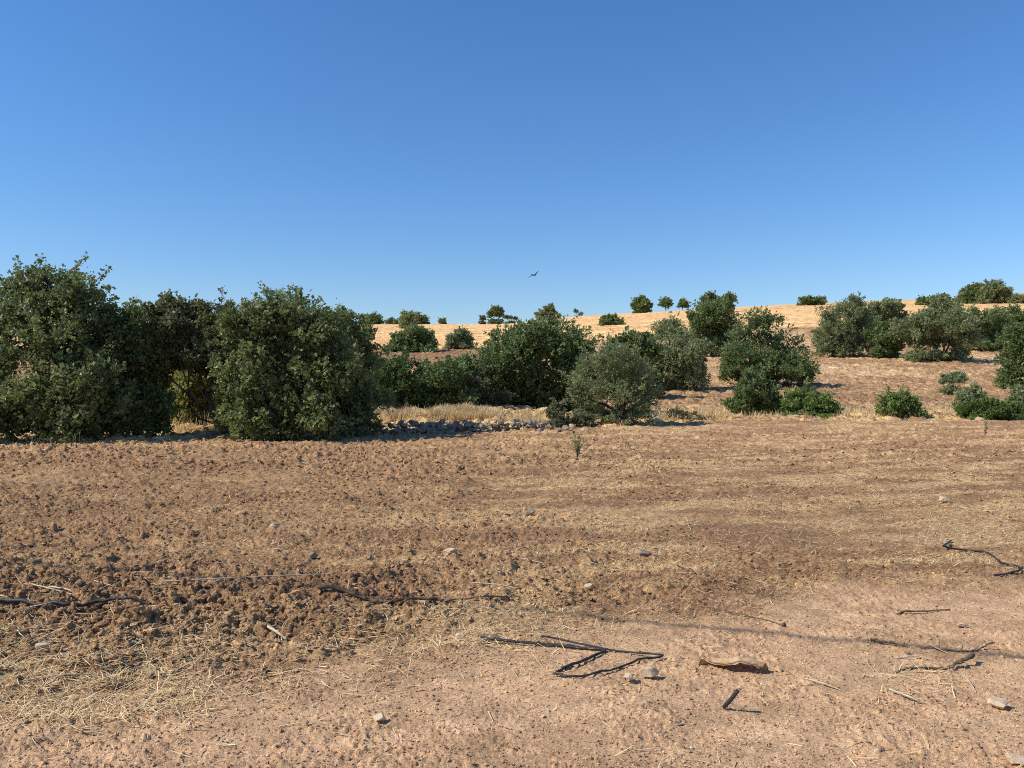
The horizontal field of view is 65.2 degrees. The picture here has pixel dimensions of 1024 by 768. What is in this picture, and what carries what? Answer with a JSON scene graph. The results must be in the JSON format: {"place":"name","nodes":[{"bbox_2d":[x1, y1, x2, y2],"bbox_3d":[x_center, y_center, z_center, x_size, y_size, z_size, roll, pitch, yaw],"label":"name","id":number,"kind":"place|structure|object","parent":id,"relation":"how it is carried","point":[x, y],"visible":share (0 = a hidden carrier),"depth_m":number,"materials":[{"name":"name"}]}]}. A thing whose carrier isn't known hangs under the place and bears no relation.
{"place":"outdoors","nodes":[
{"label":"outdoors","id":0,"kind":"place"},
{"bbox_2d":[169,411,214,433],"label":"dry grass","id":1,"kind":"structure","parent":0,"point":[181,427],"depth_m":25.73,"materials":[{"name":"beige plant"}]},
{"bbox_2d":[0,418,1023,703],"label":"ground","id":2,"kind":"structure","parent":0,"point":[1004,462],"depth_m":9.05,"materials":[{"name":"soil"}]},
{"bbox_2d":[35,642,49,652],"bbox_3d":[-2.783,1.559,4.739,0.069,0.056,0.071,0,0,-37],"label":"stone","id":3,"kind":"object","parent":2,"relation":"on","point":[44,645],"visible":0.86,"depth_m":4.72,"materials":[{"name":"stone"}]},
{"bbox_2d":[32,584,71,594],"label":"stalk","id":4,"kind":"object","parent":2,"relation":"on","point":[49,588],"visible":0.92,"depth_m":6.19,"materials":[{"name":"beige plant"}]},
{"bbox_2d":[49,586,70,590],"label":"stalk","id":5,"kind":"object","parent":2,"relation":"on","point":[59,587],"visible":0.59,"depth_m":6.18,"materials":[{"name":"beige plant"}]},
{"bbox_2d":[22,673,99,680],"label":"stalk","id":6,"kind":"object","parent":2,"relation":"on","point":[57,675],"visible":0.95,"depth_m":4.27,"materials":[{"name":"beige plant"}]},
{"bbox_2d":[0,596,150,606],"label":"dead branch","id":7,"kind":"object","parent":2,"relation":"on","point":[20,600],"visible":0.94,"depth_m":5.76,"materials":[{"name":"brown wood"}]},
{"bbox_2d":[160,573,333,581],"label":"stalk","id":8,"kind":"object","parent":2,"relation":"on","point":[244,577],"visible":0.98,"depth_m":6.42,"materials":[{"name":"beige plant"}]},
{"bbox_2d":[269,523,280,527],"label":"stone","id":9,"kind":"object","parent":2,"relation":"on","point":[276,524],"visible":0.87,"depth_m":8.78,"materials":[{"name":"stone"}]},
{"bbox_2d":[266,625,286,639],"bbox_3d":[-1.552,1.624,5.241,0.040,0.048,0.284,0,0,-41],"label":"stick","id":10,"kind":"object","parent":2,"relation":"on","point":[269,627],"visible":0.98,"depth_m":5.20,"materials":[{"name":"beige wood"}]},
{"bbox_2d":[308,552,317,558],"bbox_3d":[-1.858,1.594,7.443,0.066,0.062,0.094,0,0,38],"label":"stone","id":11,"kind":"object","parent":2,"relation":"on","point":[312,555],"visible":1,"depth_m":7.42,"materials":[{"name":"grey stone"}]},
{"bbox_2d":[318,584,517,603],"bbox_3d":[-0.714,1.577,5.960,1.526,0.108,0.330,0,0,0],"label":"root","id":12,"kind":"object","parent":2,"relation":"on","point":[338,588],"visible":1,"depth_m":5.98,"materials":[{"name":"brown wood"}]},
{"bbox_2d":[443,548,456,555],"bbox_3d":[-0.583,1.585,7.546,0.127,0.071,0.088,0,0,-44],"label":"stone","id":13,"kind":"object","parent":2,"relation":"on","point":[450,550],"visible":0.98,"depth_m":7.52,"materials":[{"name":"stone"}]},
{"bbox_2d":[456,632,464,638],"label":"stone","id":14,"kind":"object","parent":2,"relation":"on","point":[462,635],"visible":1,"depth_m":5.03,"materials":[{"name":"stone"}]},
{"bbox_2d":[472,582,511,586],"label":"stalk","id":15,"kind":"object","parent":2,"relation":"on","point":[491,583],"visible":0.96,"depth_m":6.37,"materials":[{"name":"beige plant"}]},
{"bbox_2d":[0,420,1023,765],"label":"soil clods","id":16,"kind":"object","parent":2,"relation":"on","point":[166,606],"visible":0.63,"depth_m":6.54,"materials":[{"name":"brown soil"}]},
{"bbox_2d":[0,419,1023,767],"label":"straw","id":17,"kind":"object","parent":2,"relation":"on","point":[126,695],"visible":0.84,"depth_m":4.63,"materials":[{"name":"beige plant"}]},
{"bbox_2d":[525,509,535,516],"bbox_3d":[0.216,1.534,9.527,0.132,0.082,0.100,0,0,0],"label":"stone","id":18,"kind":"object","parent":2,"relation":"on","point":[531,512],"visible":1,"depth_m":9.49,"materials":[{"name":"grey stone"}]},
{"bbox_2d":[562,425,569,429],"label":"rock","id":19,"kind":"object","parent":2,"relation":"on","point":[565,427],"visible":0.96,"depth_m":26.21,"materials":[{"name":"grey stone"}]},
{"bbox_2d":[568,431,584,456],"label":"weed","id":20,"kind":"object","parent":2,"relation":"on","point":[577,449],"visible":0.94,"depth_m":17.55,"materials":[{"name":"green plant"}]},
{"bbox_2d":[584,583,593,589],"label":"stone","id":21,"kind":"object","parent":2,"relation":"on","point":[589,586],"visible":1,"depth_m":6.30,"materials":[{"name":"stone"}]},
{"bbox_2d":[638,550,650,555],"bbox_3d":[1.228,1.565,7.398,0.120,0.047,0.093,0,0,0],"label":"stone","id":22,"kind":"object","parent":2,"relation":"on","point":[644,553],"visible":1,"depth_m":7.38,"materials":[{"name":"grey stone"}]},
{"bbox_2d":[707,607,785,626],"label":"twig","id":23,"kind":"object","parent":2,"relation":"on","point":[783,624],"visible":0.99,"depth_m":5.42,"materials":[{"name":"brown wood"}]},
{"bbox_2d":[939,496,948,501],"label":"stone","id":24,"kind":"object","parent":2,"relation":"on","point":[942,499],"visible":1,"depth_m":10.71,"materials":[{"name":"stone"}]},
{"bbox_2d":[975,417,984,420],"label":"rock","id":25,"kind":"object","parent":2,"relation":"on","point":[979,418],"visible":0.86,"depth_m":32.48,"materials":[{"name":"stone"}]},
{"bbox_2d":[942,540,1023,575],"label":"dead branch","id":26,"kind":"object","parent":2,"relation":"on","point":[989,553],"visible":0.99,"depth_m":7.46,"materials":[{"name":"brown wood"}]},
{"bbox_2d":[983,419,993,434],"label":"weed","id":27,"kind":"object","parent":2,"relation":"on","point":[985,430],"visible":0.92,"depth_m":24.60,"materials":[{"name":"green plant"}]},
{"bbox_2d":[0,581,1023,767],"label":"dirt track","id":28,"kind":"structure","parent":0,"point":[679,698],"depth_m":3.96,"materials":[{"name":"brown soil"}]},
{"bbox_2d":[373,712,386,720],"bbox_3d":[-0.627,1.568,3.780,0.049,0.034,0.071,0,0,-42],"label":"stone","id":29,"kind":"object","parent":28,"relation":"on","point":[379,717],"visible":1,"depth_m":3.76,"materials":[{"name":"stone"}]},
{"bbox_2d":[480,636,605,672],"bbox_3d":[0.204,1.575,4.813,0.459,0.035,0.721,0,0,-39],"label":"dead branch","id":30,"kind":"object","parent":28,"relation":"on","point":[602,650],"visible":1,"depth_m":4.79,"materials":[{"name":"brown wood"}]},
{"bbox_2d":[541,635,663,676],"bbox_3d":[0.528,1.565,4.622,0.704,0.044,0.610,0,0,0],"label":"dead branch","id":31,"kind":"object","parent":28,"relation":"on","point":[621,666],"visible":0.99,"depth_m":4.62,"materials":[{"name":"brown wood"}]},
{"bbox_2d":[623,673,632,679],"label":"stone","id":32,"kind":"object","parent":28,"relation":"on","point":[629,676],"visible":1,"depth_m":4.25,"materials":[{"name":"stone"}]},
{"bbox_2d":[639,666,658,676],"bbox_3d":[0.742,1.554,4.327,0.113,0.055,0.062,0,0,0],"label":"stone","id":33,"kind":"object","parent":28,"relation":"on","point":[648,671],"visible":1,"depth_m":4.31,"materials":[{"name":"stone"}]},
{"bbox_2d":[722,689,738,708],"bbox_3d":[1.062,1.534,3.893,0.026,0.122,0.104,0,0,-31],"label":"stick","id":34,"kind":"object","parent":28,"relation":"on","point":[730,699],"visible":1,"depth_m":3.88,"materials":[{"name":"grey wood"}]},
{"bbox_2d":[698,656,768,671],"bbox_3d":[1.234,1.558,4.470,0.382,0.089,0.121,0,0,18],"label":"bark","id":35,"kind":"object","parent":28,"relation":"on","point":[723,661],"visible":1,"depth_m":4.44,"materials":[{"name":"brown wood"}]},
{"bbox_2d":[805,678,841,690],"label":"stalk","id":36,"kind":"object","parent":28,"relation":"on","point":[822,683],"visible":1,"depth_m":4.21,"materials":[{"name":"beige plant"}]},
{"bbox_2d":[870,638,907,646],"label":"twig","id":37,"kind":"object","parent":28,"relation":"on","point":[880,641],"visible":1,"depth_m":4.85,"materials":[{"name":"wood"}]},
{"bbox_2d":[889,688,923,703],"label":"stalk","id":38,"kind":"object","parent":28,"relation":"on","point":[901,693],"visible":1,"depth_m":4.00,"materials":[{"name":"beige plant"}]},
{"bbox_2d":[896,655,927,658],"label":"stalk","id":39,"kind":"object","parent":28,"relation":"on","point":[910,656],"visible":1,"depth_m":4.62,"materials":[{"name":"beige plant"}]},
{"bbox_2d":[896,606,949,614],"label":"twig","id":40,"kind":"object","parent":28,"relation":"on","point":[924,610],"visible":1,"depth_m":5.60,"materials":[{"name":"wood"}]},
{"bbox_2d":[894,652,974,672],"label":"branch","id":41,"kind":"object","parent":28,"relation":"on","point":[971,655],"visible":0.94,"depth_m":4.45,"materials":[{"name":"brown wood"}]},
{"bbox_2d":[920,642,994,651],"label":"twig","id":42,"kind":"object","parent":28,"relation":"on","point":[972,650],"visible":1,"depth_m":4.79,"materials":[{"name":"brown wood"}]},
{"bbox_2d":[957,622,965,626],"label":"stone","id":43,"kind":"object","parent":28,"relation":"on","point":[961,624],"visible":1,"depth_m":5.23,"materials":[{"name":"stone"}]},
{"bbox_2d":[987,697,1008,709],"bbox_3d":[2.381,1.568,3.925,0.090,0.047,0.083,0,0,-43],"label":"stone","id":44,"kind":"object","parent":28,"relation":"on","point":[999,703],"visible":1,"depth_m":3.91,"materials":[{"name":"stone"}]},
{"bbox_2d":[1005,753,1023,764],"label":"stone","id":45,"kind":"object","parent":28,"relation":"on","point":[1017,759],"visible":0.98,"depth_m":3.33,"materials":[{"name":"stone"}]},
{"bbox_2d":[0,326,1023,444],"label":"hillside","id":46,"kind":"structure","parent":0,"point":[853,381],"depth_m":54.13,"materials":[{"name":"soil"}]},
{"bbox_2d":[2,433,93,444],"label":"dry grass","id":47,"kind":"structure","parent":46,"relation":"on","point":[72,440],"depth_m":21.40,"materials":[{"name":"beige plant"}]},
{"bbox_2d":[0,251,142,443],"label":"carob tree","id":48,"kind":"object","parent":46,"relation":"on","point":[45,400],"visible":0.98,"depth_m":21.79,"materials":[{"name":"green plant"}]},
{"bbox_2d":[62,299,180,440],"bbox_3d":[-11.597,-0.401,23.597,3.186,4.334,3.454,0,0,-39],"label":"carob tree","id":49,"kind":"object","parent":46,"relation":"on","point":[152,408],"visible":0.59,"depth_m":23.14,"materials":[{"name":"green plant"}]},
{"bbox_2d":[160,369,213,424],"bbox_3d":[-10.976,-0.003,27.335,2.874,2.880,2.743,0,0,0],"label":"bush","id":50,"kind":"object","parent":46,"relation":"on","point":[182,402],"visible":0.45,"depth_m":26.65,"materials":[{"name":"green plant"}]},
{"bbox_2d":[140,285,245,433],"bbox_3d":[-9.693,-0.631,24.389,4.237,4.666,2.886,0,0,0],"label":"carob tree","id":51,"kind":"object","parent":46,"relation":"on","point":[191,329],"visible":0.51,"depth_m":23.82,"materials":[{"name":"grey plant"}]},
{"bbox_2d":[236,282,323,364],"bbox_3d":[-8.112,-1.124,28.320,3.414,5.004,3.687,0,0,-32],"label":"olive tree","id":52,"kind":"object","parent":46,"relation":"on","point":[276,295],"visible":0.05,"depth_m":28.21,"materials":[{"name":"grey plant"}]},
{"bbox_2d":[206,280,371,440],"bbox_3d":[-6.366,-0.574,22.878,4.692,4.649,3.532,0,0,0],"label":"carob tree","id":53,"kind":"object","parent":46,"relation":"on","point":[267,392],"visible":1,"depth_m":22.19,"materials":[{"name":"green plant"}]},
{"bbox_2d":[314,298,396,437],"bbox_3d":[-5.076,-0.487,24.772,3.134,4.459,3.316,0,0,0],"label":"carob tree","id":54,"kind":"object","parent":46,"relation":"on","point":[360,401],"visible":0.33,"depth_m":24.21,"materials":[{"name":"green plant"}]},
{"bbox_2d":[379,317,440,352],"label":"tree","id":55,"kind":"object","parent":46,"relation":"on","point":[420,339],"visible":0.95,"depth_m":92.73,"materials":[{"name":"green plant"}]},
{"bbox_2d":[368,343,489,407],"bbox_3d":[-3.723,-0.300,33.502,5.560,2.750,4.434,0,0,0],"label":"bush","id":56,"kind":"object","parent":46,"relation":"on","point":[429,385],"visible":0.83,"depth_m":32.68,"materials":[{"name":"green plant"}]},
{"bbox_2d":[357,418,545,435],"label":"stone wall","id":57,"kind":"structure","parent":46,"relation":"on","point":[470,426],"depth_m":25.30,"materials":[{"name":"grey stone"}]},
{"bbox_2d":[442,325,474,348],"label":"tree","id":58,"kind":"object","parent":46,"relation":"on","point":[460,338],"visible":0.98,"depth_m":97.61,"materials":[{"name":"green plant"}]},
{"bbox_2d":[372,400,550,423],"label":"dry grass","id":59,"kind":"structure","parent":46,"relation":"on","point":[461,411],"depth_m":27.80,"materials":[{"name":"beige plant"}]},
{"bbox_2d":[446,360,518,405],"bbox_3d":[-1.585,0.062,34.247,3.451,2.161,2.672,0,0,21],"label":"bush","id":60,"kind":"object","parent":46,"relation":"on","point":[480,385],"visible":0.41,"depth_m":34.04,"materials":[{"name":"green plant"}]},
{"bbox_2d":[472,311,603,412],"bbox_3d":[0.779,-0.952,37.073,6.853,4.677,6.091,0,0,0],"label":"tree","id":61,"kind":"object","parent":46,"relation":"on","point":[514,357],"visible":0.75,"depth_m":35.70,"materials":[{"name":"green plant"}]},
{"bbox_2d":[544,396,574,427],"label":"bush","id":62,"kind":"object","parent":46,"relation":"on","point":[555,412],"visible":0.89,"depth_m":27.19,"materials":[{"name":"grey plant"}]},
{"bbox_2d":[569,406,601,426],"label":"bush","id":63,"kind":"object","parent":46,"relation":"on","point":[581,419],"visible":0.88,"depth_m":27.39,"materials":[{"name":"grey plant"}]},
{"bbox_2d":[555,329,664,425],"bbox_3d":[3.543,-0.207,30.012,4.120,3.581,2.861,0,0,28],"label":"olive tree","id":64,"kind":"object","parent":46,"relation":"on","point":[603,386],"visible":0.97,"depth_m":29.47,"materials":[{"name":"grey plant"}]},
{"bbox_2d":[600,325,666,397],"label":"bush","id":65,"kind":"object","parent":46,"relation":"on","point":[650,349],"visible":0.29,"depth_m":46.29,"materials":[{"name":"green plant"}]},
{"bbox_2d":[645,311,717,390],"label":"olive tree","id":66,"kind":"object","parent":46,"relation":"on","point":[681,368],"visible":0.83,"depth_m":53.07,"materials":[{"name":"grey plant"}]},
{"bbox_2d":[665,406,709,419],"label":"bush","id":67,"kind":"object","parent":46,"relation":"on","point":[681,412],"visible":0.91,"depth_m":32.97,"materials":[{"name":"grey plant"}]},
{"bbox_2d":[683,296,741,356],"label":"tree","id":68,"kind":"object","parent":46,"relation":"on","point":[711,321],"visible":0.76,"depth_m":85.46,"materials":[{"name":"green plant"}]},
{"bbox_2d":[720,364,783,414],"bbox_3d":[10.786,0.284,35.882,2.775,2.406,2.323,0,0,-30],"label":"bush","id":69,"kind":"object","parent":46,"relation":"on","point":[755,390],"visible":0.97,"depth_m":35.45,"materials":[{"name":"green plant"}]},
{"bbox_2d":[574,402,958,425],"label":"dry grass","id":70,"kind":"structure","parent":46,"relation":"on","point":[705,411],"depth_m":34.93,"materials":[{"name":"beige plant"}]},
{"bbox_2d":[716,305,821,385],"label":"tree","id":71,"kind":"object","parent":46,"relation":"on","point":[778,363],"visible":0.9,"depth_m":56.97,"materials":[{"name":"green plant"}]},
{"bbox_2d":[765,377,844,418],"bbox_3d":[12.950,0.581,35.437,3.413,1.833,2.692,0,0,16],"label":"bush","id":72,"kind":"object","parent":46,"relation":"on","point":[796,400],"visible":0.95,"depth_m":35.06,"materials":[{"name":"green plant"}]},
{"bbox_2d":[809,291,880,357],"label":"olive tree","id":73,"kind":"object","parent":46,"relation":"on","point":[833,336],"visible":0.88,"depth_m":81.55,"materials":[{"name":"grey plant"}]},
{"bbox_2d":[859,320,905,357],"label":"bush","id":74,"kind":"object","parent":46,"relation":"on","point":[886,346],"visible":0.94,"depth_m":79.29,"materials":[{"name":"green plant"}]},
{"bbox_2d":[862,297,908,341],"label":"olive tree","id":75,"kind":"object","parent":46,"relation":"on","point":[888,309],"visible":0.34,"depth_m":98.55,"materials":[{"name":"green plant"}]},
{"bbox_2d":[874,383,931,418],"bbox_3d":[16.966,0.793,34.825,2.415,1.713,1.695,0,0,0],"label":"bush","id":76,"kind":"object","parent":46,"relation":"on","point":[902,403],"visible":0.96,"depth_m":34.41,"materials":[{"name":"green plant"}]},
{"bbox_2d":[888,302,984,362],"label":"olive tree","id":77,"kind":"object","parent":46,"relation":"on","point":[922,328],"visible":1,"depth_m":75.87,"materials":[{"name":"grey plant"}]},
{"bbox_2d":[922,293,963,317],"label":"olive tree","id":78,"kind":"object","parent":46,"relation":"on","point":[948,303],"visible":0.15,"depth_m":98.10,"materials":[{"name":"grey plant"}]},
{"bbox_2d":[937,371,970,394],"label":"bush","id":79,"kind":"object","parent":46,"relation":"on","point":[952,378],"visible":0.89,"depth_m":49.81,"materials":[{"name":"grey plant"}]},
{"bbox_2d":[949,301,1023,351],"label":"tree","id":80,"kind":"object","parent":46,"relation":"on","point":[993,320],"visible":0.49,"depth_m":87.39,"materials":[{"name":"green plant"}]},
{"bbox_2d":[950,377,1023,412],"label":"bush","id":81,"kind":"object","parent":46,"relation":"on","point":[1016,394],"visible":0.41,"depth_m":36.13,"materials":[{"name":"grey plant"}]},
{"bbox_2d":[953,396,1023,420],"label":"bush","id":82,"kind":"object","parent":46,"relation":"on","point":[987,408],"visible":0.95,"depth_m":33.16,"materials":[{"name":"green plant"}]},
{"bbox_2d":[990,320,1023,388],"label":"tree","id":83,"kind":"object","parent":46,"relation":"on","point":[1011,372],"visible":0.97,"depth_m":55.30,"materials":[{"name":"green plant"}]},
{"bbox_2d":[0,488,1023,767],"bbox_3d":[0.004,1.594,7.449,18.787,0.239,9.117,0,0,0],"label":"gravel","id":84,"kind":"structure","parent":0,"point":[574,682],"depth_m":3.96,"materials":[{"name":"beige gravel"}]},
{"bbox_2d":[0,298,1023,349],"bbox_3d":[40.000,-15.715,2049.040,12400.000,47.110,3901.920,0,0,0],"label":"wheat field","id":85,"kind":"structure","parent":0,"point":[802,315],"depth_m":193.25,"materials":[{"name":"beige plant"}]},
{"bbox_2d":[359,311,385,323],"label":"tree","id":86,"kind":"object","parent":85,"relation":"on","point":[375,318],"visible":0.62,"depth_m":297.20,"materials":[{"name":"green plant"}]},
{"bbox_2d":[385,317,398,323],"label":"bush","id":87,"kind":"object","parent":85,"relation":"on","point":[392,320],"visible":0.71,"depth_m":309.46,"materials":[{"name":"green plant"}]},
{"bbox_2d":[396,309,420,328],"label":"tree","id":88,"kind":"object","parent":85,"relation":"on","point":[405,317],"visible":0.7,"depth_m":188.88,"materials":[{"name":"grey plant"}]},
{"bbox_2d":[398,310,430,323],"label":"tree","id":89,"kind":"object","parent":85,"relation":"on","point":[424,319],"visible":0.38,"depth_m":297.41,"materials":[{"name":"green plant"}]},
{"bbox_2d":[437,317,446,323],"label":"bush","id":90,"kind":"object","parent":85,"relation":"on","point":[441,321],"visible":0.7,"depth_m":303.75,"materials":[{"name":"green plant"}]},
{"bbox_2d":[478,315,486,323],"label":"bush","id":91,"kind":"object","parent":85,"relation":"on","point":[482,317],"visible":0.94,"depth_m":291.31,"materials":[{"name":"green plant"}]},
{"bbox_2d":[486,304,504,323],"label":"tree","id":92,"kind":"object","parent":85,"relation":"on","point":[496,311],"visible":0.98,"depth_m":288.81,"materials":[{"name":"green plant"}]},
{"bbox_2d":[502,315,517,323],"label":"bush","id":93,"kind":"object","parent":85,"relation":"on","point":[511,317],"visible":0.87,"depth_m":294.48,"materials":[{"name":"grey plant"}]},
{"bbox_2d":[533,302,561,320],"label":"tree","id":94,"kind":"object","parent":85,"relation":"on","point":[549,309],"visible":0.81,"depth_m":278.76,"materials":[{"name":"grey plant"}]},
{"bbox_2d":[573,308,583,315],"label":"tree","id":95,"kind":"object","parent":85,"relation":"on","point":[581,313],"visible":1,"depth_m":269.87,"materials":[{"name":"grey plant"}]},
{"bbox_2d":[598,312,625,325],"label":"bush","id":96,"kind":"object","parent":85,"relation":"on","point":[609,319],"visible":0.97,"depth_m":164.10,"materials":[{"name":"green plant"}]},
{"bbox_2d":[630,294,652,312],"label":"tree","id":97,"kind":"object","parent":85,"relation":"on","point":[641,304],"visible":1,"depth_m":283.59,"materials":[{"name":"green plant"}]},
{"bbox_2d":[657,296,673,310],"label":"tree","id":98,"kind":"object","parent":85,"relation":"on","point":[666,302],"visible":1,"depth_m":284.44,"materials":[{"name":"green plant"}]},
{"bbox_2d":[676,297,690,310],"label":"tree","id":99,"kind":"object","parent":85,"relation":"on","point":[682,303],"visible":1,"depth_m":283.63,"materials":[{"name":"green plant"}]},
{"bbox_2d":[696,290,718,311],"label":"tree","id":100,"kind":"object","parent":85,"relation":"on","point":[709,296],"visible":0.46,"depth_m":239.92,"materials":[{"name":"green plant"}]},
{"bbox_2d":[718,291,738,310],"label":"tree","id":101,"kind":"object","parent":85,"relation":"on","point":[728,296],"visible":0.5,"depth_m":238.60,"materials":[{"name":"green plant"}]},
{"bbox_2d":[796,295,827,305],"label":"bush","id":102,"kind":"object","parent":85,"relation":"on","point":[811,300],"visible":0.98,"depth_m":292.45,"materials":[{"name":"green plant"}]},
{"bbox_2d":[914,292,951,304],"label":"bush","id":103,"kind":"object","parent":85,"relation":"on","point":[923,300],"visible":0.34,"depth_m":248.89,"materials":[{"name":"green plant"}]},
{"bbox_2d":[954,281,989,303],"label":"tree","id":104,"kind":"object","parent":85,"relation":"on","point":[967,294],"visible":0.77,"depth_m":261.52,"materials":[{"name":"green plant"}]},
{"bbox_2d":[975,279,1017,303],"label":"tree","id":105,"kind":"object","parent":85,"relation":"on","point":[996,291],"visible":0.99,"depth_m":256.51,"materials":[{"name":"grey plant"}]},
{"bbox_2d":[1005,294,1023,303],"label":"bush","id":106,"kind":"object","parent":85,"relation":"on","point":[1017,298],"visible":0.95,"depth_m":254.37,"materials":[{"name":"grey plant"}]},
{"bbox_2d":[0,0,1023,324],"label":"sky","id":107,"kind":"structure","parent":0,"point":[432,158],"materials":[{"name":"blue"}]}
]}

